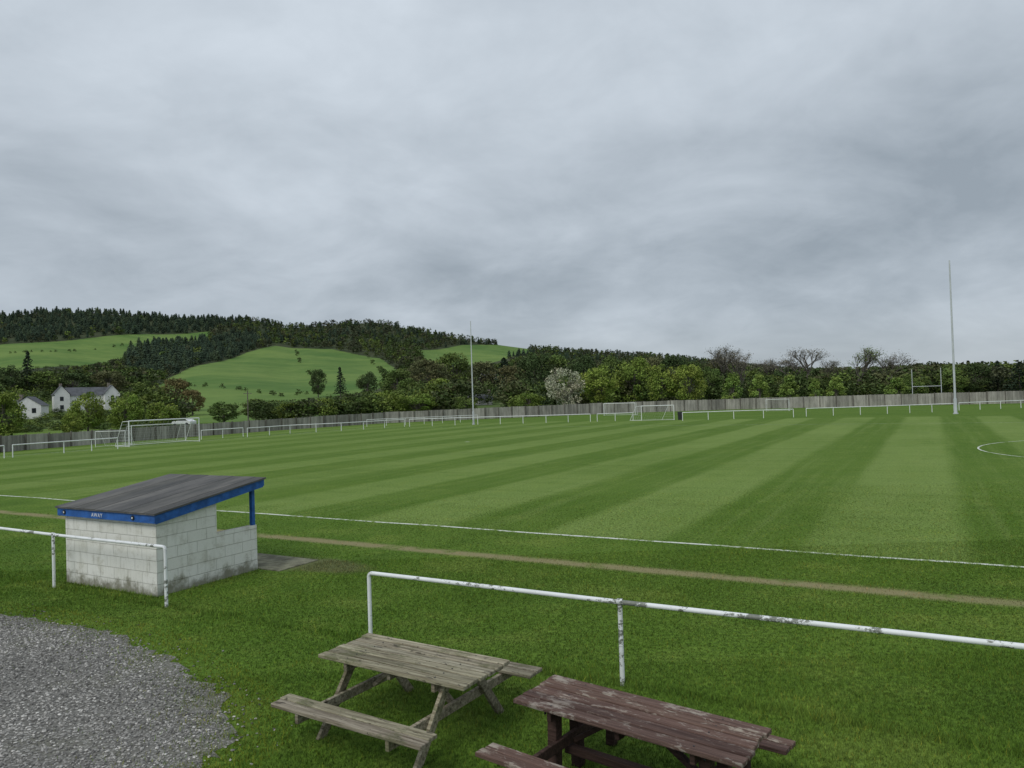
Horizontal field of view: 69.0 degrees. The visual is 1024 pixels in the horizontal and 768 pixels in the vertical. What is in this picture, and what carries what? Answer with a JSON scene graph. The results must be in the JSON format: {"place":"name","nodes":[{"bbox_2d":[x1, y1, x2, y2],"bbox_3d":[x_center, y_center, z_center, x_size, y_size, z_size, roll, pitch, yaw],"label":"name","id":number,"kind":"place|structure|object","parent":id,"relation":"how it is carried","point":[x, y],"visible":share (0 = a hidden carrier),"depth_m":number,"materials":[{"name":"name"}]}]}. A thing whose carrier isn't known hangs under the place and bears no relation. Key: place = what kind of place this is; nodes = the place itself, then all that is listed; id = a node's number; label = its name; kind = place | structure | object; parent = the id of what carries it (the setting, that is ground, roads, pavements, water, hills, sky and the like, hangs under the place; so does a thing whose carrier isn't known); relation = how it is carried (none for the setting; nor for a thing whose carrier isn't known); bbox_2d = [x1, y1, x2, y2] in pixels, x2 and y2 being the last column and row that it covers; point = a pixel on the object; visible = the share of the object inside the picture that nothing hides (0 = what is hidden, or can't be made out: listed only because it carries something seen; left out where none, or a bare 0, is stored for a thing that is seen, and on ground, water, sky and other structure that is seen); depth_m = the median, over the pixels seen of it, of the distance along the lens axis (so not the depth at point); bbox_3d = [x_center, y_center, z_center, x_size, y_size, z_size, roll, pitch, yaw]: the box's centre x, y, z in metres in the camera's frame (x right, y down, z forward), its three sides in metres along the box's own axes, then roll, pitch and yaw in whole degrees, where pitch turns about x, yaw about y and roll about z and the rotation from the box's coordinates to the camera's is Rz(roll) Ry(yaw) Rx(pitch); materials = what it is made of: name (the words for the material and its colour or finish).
{"place":"outdoors","nodes":[
{"label":"outdoors","id":0,"kind":"place"},
{"bbox_2d":[0,312,1022,428],"bbox_3d":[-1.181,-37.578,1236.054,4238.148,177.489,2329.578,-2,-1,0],"label":"hills","id":1,"kind":"structure","parent":0,"point":[278,367],"depth_m":663.13,"materials":[{"name":"green plant"}]},
{"bbox_2d":[0,373,15,390],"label":"broadleaf tree","id":2,"kind":"object","parent":1,"relation":"on","point":[5,380],"visible":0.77,"depth_m":248.13,"materials":[{"name":"green plant"}]},
{"bbox_2d":[0,365,28,388],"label":"broadleaf tree","id":3,"kind":"object","parent":1,"relation":"on","point":[18,379],"visible":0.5,"depth_m":273.26,"materials":[{"name":"green plant"}]},
{"bbox_2d":[18,350,36,391],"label":"conifer tree","id":4,"kind":"object","parent":1,"relation":"on","point":[27,359],"visible":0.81,"depth_m":276.66,"materials":[{"name":"green plant"}]},
{"bbox_2d":[13,395,48,418],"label":"white cottage","id":5,"kind":"structure","parent":1,"relation":"on","point":[35,407],"depth_m":192.43,"materials":[{"name":"paint"}]},
{"bbox_2d":[23,371,65,392],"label":"broadleaf tree","id":6,"kind":"object","parent":1,"relation":"on","point":[40,377],"visible":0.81,"depth_m":276.51,"materials":[{"name":"green plant"}]},
{"bbox_2d":[55,373,94,388],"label":"broadleaf tree","id":7,"kind":"object","parent":1,"relation":"on","point":[75,377],"visible":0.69,"depth_m":283.85,"materials":[{"name":"green plant"}]},
{"bbox_2d":[52,386,119,411],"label":"walls","id":8,"kind":"structure","parent":1,"relation":"on","point":[61,391],"depth_m":222.35,"materials":[{"name":"white paint"}]},
{"bbox_2d":[52,385,119,395],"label":"roof","id":9,"kind":"structure","parent":8,"relation":"on","point":[75,391],"depth_m":228.90,"materials":[{"name":"stone"}]},
{"bbox_2d":[89,370,130,392],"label":"broadleaf tree","id":10,"kind":"object","parent":1,"relation":"on","point":[118,380],"visible":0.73,"depth_m":288.40,"materials":[{"name":"green plant"}]},
{"bbox_2d":[127,381,166,398],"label":"broadleaf tree","id":11,"kind":"object","parent":1,"relation":"on","point":[138,385],"visible":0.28,"depth_m":205.66,"materials":[{"name":"green plant"}]},
{"bbox_2d":[160,378,192,400],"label":"broadleaf tree","id":12,"kind":"object","parent":1,"relation":"on","point":[178,384],"visible":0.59,"depth_m":217.46,"materials":[{"name":"green plant"}]},
{"bbox_2d":[180,390,205,414],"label":"broadleaf tree","id":13,"kind":"object","parent":1,"relation":"on","point":[200,399],"visible":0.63,"depth_m":201.29,"materials":[{"name":"green plant"}]},
{"bbox_2d":[238,398,268,418],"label":"broadleaf tree","id":14,"kind":"object","parent":1,"relation":"on","point":[244,410],"visible":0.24,"depth_m":159.75,"materials":[{"name":"green plant"}]},
{"bbox_2d":[308,369,326,396],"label":"broadleaf tree","id":15,"kind":"object","parent":1,"relation":"on","point":[318,389],"visible":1,"depth_m":289.67,"materials":[{"name":"green plant"}]},
{"bbox_2d":[310,398,345,415],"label":"broadleaf tree","id":16,"kind":"object","parent":1,"relation":"on","point":[323,400],"visible":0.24,"depth_m":161.46,"materials":[{"name":"green plant"}]},
{"bbox_2d":[333,367,349,395],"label":"conifer tree","id":17,"kind":"object","parent":1,"relation":"on","point":[340,386],"visible":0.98,"depth_m":292.09,"materials":[{"name":"green plant"}]},
{"bbox_2d":[356,371,378,392],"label":"broadleaf tree","id":18,"kind":"object","parent":1,"relation":"on","point":[366,380],"visible":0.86,"depth_m":264.31,"materials":[{"name":"green plant"}]},
{"bbox_2d":[377,370,415,390],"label":"broadleaf tree","id":19,"kind":"object","parent":1,"relation":"on","point":[394,377],"visible":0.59,"depth_m":230.84,"materials":[{"name":"green plant"}]},
{"bbox_2d":[406,358,450,384],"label":"broadleaf tree","id":20,"kind":"object","parent":1,"relation":"on","point":[419,370],"visible":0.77,"depth_m":255.76,"materials":[{"name":"green plant"}]},
{"bbox_2d":[427,377,456,392],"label":"broadleaf tree","id":21,"kind":"object","parent":1,"relation":"on","point":[437,380],"visible":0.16,"depth_m":203.49,"materials":[{"name":"green plant"}]},
{"bbox_2d":[435,352,472,381],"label":"broadleaf tree","id":22,"kind":"object","parent":1,"relation":"on","point":[461,365],"visible":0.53,"depth_m":267.55,"materials":[{"name":"green plant"}]},
{"bbox_2d":[468,361,500,384],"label":"broadleaf tree","id":23,"kind":"object","parent":1,"relation":"on","point":[480,369],"visible":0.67,"depth_m":287.06,"materials":[{"name":"green plant"}]},
{"bbox_2d":[494,357,511,392],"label":"conifer tree","id":24,"kind":"object","parent":1,"relation":"on","point":[504,361],"visible":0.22,"depth_m":259.67,"materials":[{"name":"green plant"}]},
{"bbox_2d":[0,306,1023,396],"bbox_3d":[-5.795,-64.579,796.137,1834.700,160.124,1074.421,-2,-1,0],"label":"hillside forest","id":25,"kind":"object","parent":1,"relation":"on","point":[165,357],"visible":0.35,"depth_m":936.49,"materials":[{"name":"green plant"}]},
{"bbox_2d":[0,360,1023,432],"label":"valley woodland","id":26,"kind":"object","parent":1,"relation":"on","point":[871,382],"visible":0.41,"depth_m":171.77,"materials":[{"name":"green plant"}]},
{"bbox_2d":[497,365,526,393],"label":"broadleaf tree","id":27,"kind":"object","parent":1,"relation":"on","point":[506,370],"visible":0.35,"depth_m":213.52,"materials":[{"name":"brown plant"}]},
{"bbox_2d":[542,354,569,379],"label":"broadleaf tree","id":28,"kind":"object","parent":1,"relation":"on","point":[560,361],"visible":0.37,"depth_m":248.79,"materials":[{"name":"green plant"}]},
{"bbox_2d":[563,354,596,379],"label":"broadleaf tree","id":29,"kind":"object","parent":1,"relation":"on","point":[584,361],"visible":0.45,"depth_m":236.92,"materials":[{"name":"green plant"}]},
{"bbox_2d":[597,354,631,378],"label":"broadleaf tree","id":30,"kind":"object","parent":1,"relation":"on","point":[610,362],"visible":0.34,"depth_m":225.85,"materials":[{"name":"green plant"}]},
{"bbox_2d":[642,354,670,377],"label":"broadleaf tree","id":31,"kind":"object","parent":1,"relation":"on","point":[654,361],"visible":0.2,"depth_m":238.28,"materials":[{"name":"green plant"}]},
{"bbox_2d":[657,355,690,380],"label":"broadleaf tree","id":32,"kind":"object","parent":1,"relation":"on","point":[671,361],"visible":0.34,"depth_m":233.15,"materials":[{"name":"green plant"}]},
{"bbox_2d":[698,358,731,381],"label":"broadleaf tree","id":33,"kind":"object","parent":1,"relation":"on","point":[718,367],"visible":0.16,"depth_m":230.10,"materials":[{"name":"green plant"}]},
{"bbox_2d":[706,343,742,396],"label":"bare tree","id":34,"kind":"object","parent":1,"relation":"on","point":[716,355],"visible":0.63,"depth_m":223.34,"materials":[{"name":"brown plant"}]},
{"bbox_2d":[708,347,756,396],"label":"bare tree","id":35,"kind":"object","parent":1,"relation":"on","point":[735,361],"visible":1,"depth_m":204.86,"materials":[{"name":"brown plant"}]},
{"bbox_2d":[753,358,778,375],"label":"bare tree","id":36,"kind":"object","parent":1,"relation":"on","point":[765,370],"visible":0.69,"depth_m":215.53,"materials":[{"name":"brown plant"}]},
{"bbox_2d":[774,366,799,376],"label":"broadleaf tree","id":37,"kind":"object","parent":1,"relation":"on","point":[779,373],"visible":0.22,"depth_m":241.33,"materials":[{"name":"green plant"}]},
{"bbox_2d":[817,360,846,374],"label":"bare tree","id":38,"kind":"object","parent":1,"relation":"on","point":[833,368],"visible":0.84,"depth_m":205.21,"materials":[{"name":"brown plant"}]},
{"bbox_2d":[871,352,917,386],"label":"bare tree","id":39,"kind":"object","parent":1,"relation":"on","point":[889,362],"visible":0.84,"depth_m":182.25,"materials":[{"name":"brown plant"}]},
{"bbox_2d":[914,364,941,395],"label":"broadleaf tree","id":40,"kind":"object","parent":1,"relation":"on","point":[923,366],"visible":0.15,"depth_m":186.53,"materials":[{"name":"green plant"}]},
{"bbox_2d":[0,399,1023,767],"bbox_3d":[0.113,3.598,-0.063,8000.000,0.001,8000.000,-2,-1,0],"label":"ground","id":41,"kind":"structure","parent":0,"point":[598,459],"depth_m":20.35,"materials":[{"name":"green plant"}]},
{"bbox_2d":[0,391,26,435],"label":"broadleaf tree","id":42,"kind":"object","parent":41,"relation":"on","point":[9,406],"visible":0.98,"depth_m":85.95,"materials":[{"name":"green plant"}]},
{"bbox_2d":[12,437,117,456],"bbox_3d":[-38.203,5.424,64.080,0.248,1.095,9.105,-2,-1,28],"label":"perimeter rail","id":43,"kind":"object","parent":41,"relation":"on","point":[66,441],"visible":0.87,"depth_m":63.87,"materials":[{"name":"white metal"}]},
{"bbox_2d":[60,412,83,432],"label":"broadleaf tree","id":44,"kind":"object","parent":41,"relation":"on","point":[65,420],"visible":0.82,"depth_m":92.41,"materials":[{"name":"green plant"}]},
{"bbox_2d":[0,527,167,606],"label":"touchline rail","id":45,"kind":"object","parent":41,"relation":"on","point":[52,535],"visible":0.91,"depth_m":14.57,"materials":[{"name":"white metal"}]},
{"bbox_2d":[67,391,107,430],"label":"broadleaf tree","id":46,"kind":"object","parent":41,"relation":"on","point":[96,416],"visible":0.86,"depth_m":96.69,"materials":[{"name":"green plant"}]},
{"bbox_2d":[95,430,133,446],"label":"football goal","id":47,"kind":"object","parent":41,"relation":"on","point":[108,437],"visible":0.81,"depth_m":72.87,"materials":[{"name":"white paint"}]},
{"bbox_2d":[0,614,242,767],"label":"gravel area","id":48,"kind":"object","parent":41,"relation":"on","point":[168,664],"visible":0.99,"depth_m":8.98,"materials":[{"name":"grey gravel"}]},
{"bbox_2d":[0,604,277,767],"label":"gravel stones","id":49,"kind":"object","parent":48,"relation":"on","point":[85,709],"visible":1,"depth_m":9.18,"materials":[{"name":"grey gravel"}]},
{"bbox_2d":[106,391,144,429],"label":"broadleaf tree","id":50,"kind":"object","parent":41,"relation":"on","point":[132,410],"visible":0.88,"depth_m":96.85,"materials":[{"name":"green plant"}]},
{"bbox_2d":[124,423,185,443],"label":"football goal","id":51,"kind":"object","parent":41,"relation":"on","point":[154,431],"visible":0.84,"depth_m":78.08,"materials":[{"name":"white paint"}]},
{"bbox_2d":[115,417,199,446],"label":"football goal","id":52,"kind":"object","parent":41,"relation":"on","point":[152,429],"visible":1,"depth_m":74.44,"materials":[{"name":"white paint"}]},
{"bbox_2d":[55,474,265,596],"bbox_3d":[-7.490,3.139,16.025,3.286,2.057,2.728,-2,-1,29],"label":"team dugout","id":53,"kind":"object","parent":41,"relation":"on","point":[175,515],"visible":0.96,"depth_m":15.13,"materials":[{"name":"white concrete"}]},
{"bbox_2d":[145,401,180,425],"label":"broadleaf tree","id":54,"kind":"object","parent":41,"relation":"on","point":[170,412],"visible":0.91,"depth_m":125.81,"materials":[{"name":"green plant"}]},
{"bbox_2d":[172,419,195,425],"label":"parked car","id":55,"kind":"object","parent":41,"relation":"on","point":[185,421],"visible":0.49,"depth_m":137.74,"materials":[{"name":"paint"}]},
{"bbox_2d":[207,401,241,421],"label":"broadleaf tree","id":56,"kind":"object","parent":41,"relation":"on","point":[215,408],"visible":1,"depth_m":153.25,"materials":[{"name":"green plant"}]},
{"bbox_2d":[257,553,317,571],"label":"paving slabs","id":57,"kind":"structure","parent":41,"relation":"on","point":[271,562],"depth_m":16.93,"materials":[{"name":"grey concrete"}]},
{"bbox_2d":[270,402,306,418],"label":"broadleaf tree","id":58,"kind":"object","parent":41,"relation":"on","point":[284,416],"visible":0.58,"depth_m":156.80,"materials":[{"name":"green plant"}]},
{"bbox_2d":[247,419,404,436],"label":"perimeter rail","id":59,"kind":"object","parent":41,"relation":"on","point":[326,423],"visible":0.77,"depth_m":93.29,"materials":[{"name":"white metal"}]},
{"bbox_2d":[342,396,375,413],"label":"broadleaf tree","id":60,"kind":"object","parent":41,"relation":"on","point":[361,401],"visible":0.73,"depth_m":160.12,"materials":[{"name":"green plant"}]},
{"bbox_2d":[367,390,400,411],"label":"broadleaf tree","id":61,"kind":"object","parent":41,"relation":"on","point":[383,395],"visible":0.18,"depth_m":170.78,"materials":[{"name":"green plant"}]},
{"bbox_2d":[271,633,541,767],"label":"picnic table","id":62,"kind":"object","parent":41,"relation":"on","point":[442,671],"visible":1,"depth_m":7.97,"materials":[{"name":"wood"}]},
{"bbox_2d":[395,378,424,395],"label":"broadleaf tree","id":63,"kind":"object","parent":41,"relation":"on","point":[404,385],"visible":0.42,"depth_m":197.68,"materials":[{"name":"green plant"}]},
{"bbox_2d":[394,393,437,412],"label":"broadleaf tree","id":64,"kind":"object","parent":41,"relation":"on","point":[415,400],"visible":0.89,"depth_m":162.40,"materials":[{"name":"green plant"}]},
{"bbox_2d":[367,415,477,425],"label":"perimeter rail","id":65,"kind":"object","parent":41,"relation":"on","point":[419,417],"visible":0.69,"depth_m":110.19,"materials":[{"name":"white metal"}]},
{"bbox_2d":[453,396,478,410],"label":"broadleaf tree","id":66,"kind":"object","parent":41,"relation":"on","point":[461,404],"visible":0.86,"depth_m":158.88,"materials":[{"name":"green plant"}]},
{"bbox_2d":[470,321,474,424],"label":"rugby post","id":67,"kind":"object","parent":41,"relation":"on","point":[472,379],"visible":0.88,"depth_m":102.00,"materials":[{"name":"metal"}]},
{"bbox_2d":[471,390,492,404],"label":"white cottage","id":68,"kind":"structure","parent":41,"relation":"on","point":[480,401],"depth_m":227.82,"materials":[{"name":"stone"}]},
{"bbox_2d":[409,414,590,426],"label":"perimeter rail","id":69,"kind":"object","parent":41,"relation":"on","point":[500,418],"visible":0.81,"depth_m":100.88,"materials":[{"name":"white metal"}]},
{"bbox_2d":[0,390,1023,451],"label":"timber fence","id":70,"kind":"object","parent":41,"relation":"on","point":[7,442],"visible":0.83,"depth_m":123.81,"materials":[{"name":"grey wood"}]},
{"bbox_2d":[0,422,1023,567],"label":"pitch markings","id":71,"kind":"object","parent":41,"relation":"on","point":[608,537],"visible":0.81,"depth_m":18.93,"materials":[{"name":"paint"}]},
{"bbox_2d":[514,392,545,407],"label":"broadleaf tree","id":72,"kind":"object","parent":41,"relation":"on","point":[535,398],"visible":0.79,"depth_m":159.10,"materials":[{"name":"green plant"}]},
{"bbox_2d":[514,353,556,383],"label":"broadleaf tree","id":73,"kind":"object","parent":41,"relation":"on","point":[531,362],"visible":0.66,"depth_m":203.33,"materials":[{"name":"green plant"}]},
{"bbox_2d":[544,367,584,407],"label":"blossom tree","id":74,"kind":"object","parent":41,"relation":"on","point":[551,383],"visible":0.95,"depth_m":156.66,"materials":[{"name":"white plant"}]},
{"bbox_2d":[577,364,620,402],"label":"broadleaf tree","id":75,"kind":"object","parent":41,"relation":"on","point":[594,395],"visible":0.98,"depth_m":168.90,"materials":[{"name":"green plant"}]},
{"bbox_2d":[612,356,651,406],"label":"broadleaf tree","id":76,"kind":"object","parent":41,"relation":"on","point":[634,369],"visible":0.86,"depth_m":177.85,"materials":[{"name":"green plant"}]},
{"bbox_2d":[475,675,795,767],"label":"picnic table","id":77,"kind":"object","parent":41,"relation":"on","point":[702,738],"visible":1,"depth_m":6.59,"materials":[{"name":"wood"}]},
{"bbox_2d":[630,405,673,420],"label":"football goal","id":78,"kind":"object","parent":41,"relation":"on","point":[651,412],"visible":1,"depth_m":96.53,"materials":[{"name":"white paint"}]},
{"bbox_2d":[644,364,679,407],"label":"broadleaf tree","id":79,"kind":"object","parent":41,"relation":"on","point":[664,386],"visible":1,"depth_m":167.19,"materials":[{"name":"green plant"}]},
{"bbox_2d":[670,364,706,402],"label":"broadleaf tree","id":80,"kind":"object","parent":41,"relation":"on","point":[691,372],"visible":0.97,"depth_m":164.42,"materials":[{"name":"green plant"}]},
{"bbox_2d":[367,571,1023,685],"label":"touchline rail","id":81,"kind":"object","parent":41,"relation":"on","point":[619,602],"visible":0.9,"depth_m":8.87,"materials":[{"name":"white metal"}]},
{"bbox_2d":[696,366,723,399],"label":"broadleaf tree","id":82,"kind":"object","parent":41,"relation":"on","point":[708,375],"visible":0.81,"depth_m":191.91,"materials":[{"name":"green plant"}]},
{"bbox_2d":[721,372,742,401],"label":"young lime tree","id":83,"kind":"object","parent":41,"relation":"on","point":[732,379],"visible":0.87,"depth_m":151.09,"materials":[{"name":"green plant"}]},
{"bbox_2d":[682,409,793,420],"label":"perimeter rail","id":84,"kind":"object","parent":41,"relation":"on","point":[738,410],"visible":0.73,"depth_m":92.45,"materials":[{"name":"white metal"}]},
{"bbox_2d":[748,373,769,404],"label":"young lime tree","id":85,"kind":"object","parent":41,"relation":"on","point":[759,384],"visible":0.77,"depth_m":149.69,"materials":[{"name":"green plant"}]},
{"bbox_2d":[777,374,800,401],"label":"young lime tree","id":86,"kind":"object","parent":41,"relation":"on","point":[790,386],"visible":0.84,"depth_m":147.74,"materials":[{"name":"green plant"}]},
{"bbox_2d":[764,347,833,396],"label":"bare tree","id":87,"kind":"object","parent":41,"relation":"on","point":[788,363],"visible":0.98,"depth_m":191.37,"materials":[{"name":"brown plant"}]},
{"bbox_2d":[808,378,823,396],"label":"young lime tree","id":88,"kind":"object","parent":41,"relation":"on","point":[814,386],"visible":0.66,"depth_m":144.11,"materials":[{"name":"green plant"}]},
{"bbox_2d":[826,376,846,405],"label":"young lime tree","id":89,"kind":"object","parent":41,"relation":"on","point":[836,386],"visible":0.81,"depth_m":142.81,"materials":[{"name":"green plant"}]},
{"bbox_2d":[848,345,885,392],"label":"bare tree","id":90,"kind":"object","parent":41,"relation":"on","point":[866,358],"visible":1,"depth_m":179.92,"materials":[{"name":"brown plant"}]},
{"bbox_2d":[806,403,953,415],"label":"perimeter rail","id":91,"kind":"object","parent":41,"relation":"on","point":[878,406],"visible":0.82,"depth_m":93.63,"materials":[{"name":"white metal"}]},
{"bbox_2d":[883,377,908,396],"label":"young lime tree","id":92,"kind":"object","parent":41,"relation":"on","point":[893,388],"visible":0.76,"depth_m":140.00,"materials":[{"name":"green plant"}]},
{"bbox_2d":[901,372,928,397],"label":"broadleaf tree","id":93,"kind":"object","parent":41,"relation":"on","point":[918,381],"visible":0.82,"depth_m":153.08,"materials":[{"name":"green plant"}]},
{"bbox_2d":[933,367,971,397],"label":"broadleaf tree","id":94,"kind":"object","parent":41,"relation":"on","point":[962,382],"visible":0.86,"depth_m":162.44,"materials":[{"name":"green plant"}]},
{"bbox_2d":[949,260,957,413],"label":"rugby post","id":95,"kind":"object","parent":41,"relation":"on","point":[954,387],"visible":0.89,"depth_m":87.19,"materials":[{"name":"metal"}]},
{"bbox_2d":[959,363,992,391],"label":"broadleaf tree","id":96,"kind":"object","parent":41,"relation":"on","point":[970,369],"visible":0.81,"depth_m":164.39,"materials":[{"name":"green plant"}]},
{"bbox_2d":[984,360,1011,392],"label":"conifer tree","id":97,"kind":"object","parent":41,"relation":"on","point":[997,380],"visible":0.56,"depth_m":167.42,"materials":[{"name":"green plant"}]},
{"bbox_2d":[1002,361,1023,392],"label":"conifer tree","id":98,"kind":"object","parent":41,"relation":"on","point":[1014,385],"visible":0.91,"depth_m":156.91,"materials":[{"name":"green plant"}]},
{"bbox_2d":[0,0,1023,367],"label":"sky","id":99,"kind":"structure","parent":0,"point":[766,179],"materials":[{"name":"grey"}]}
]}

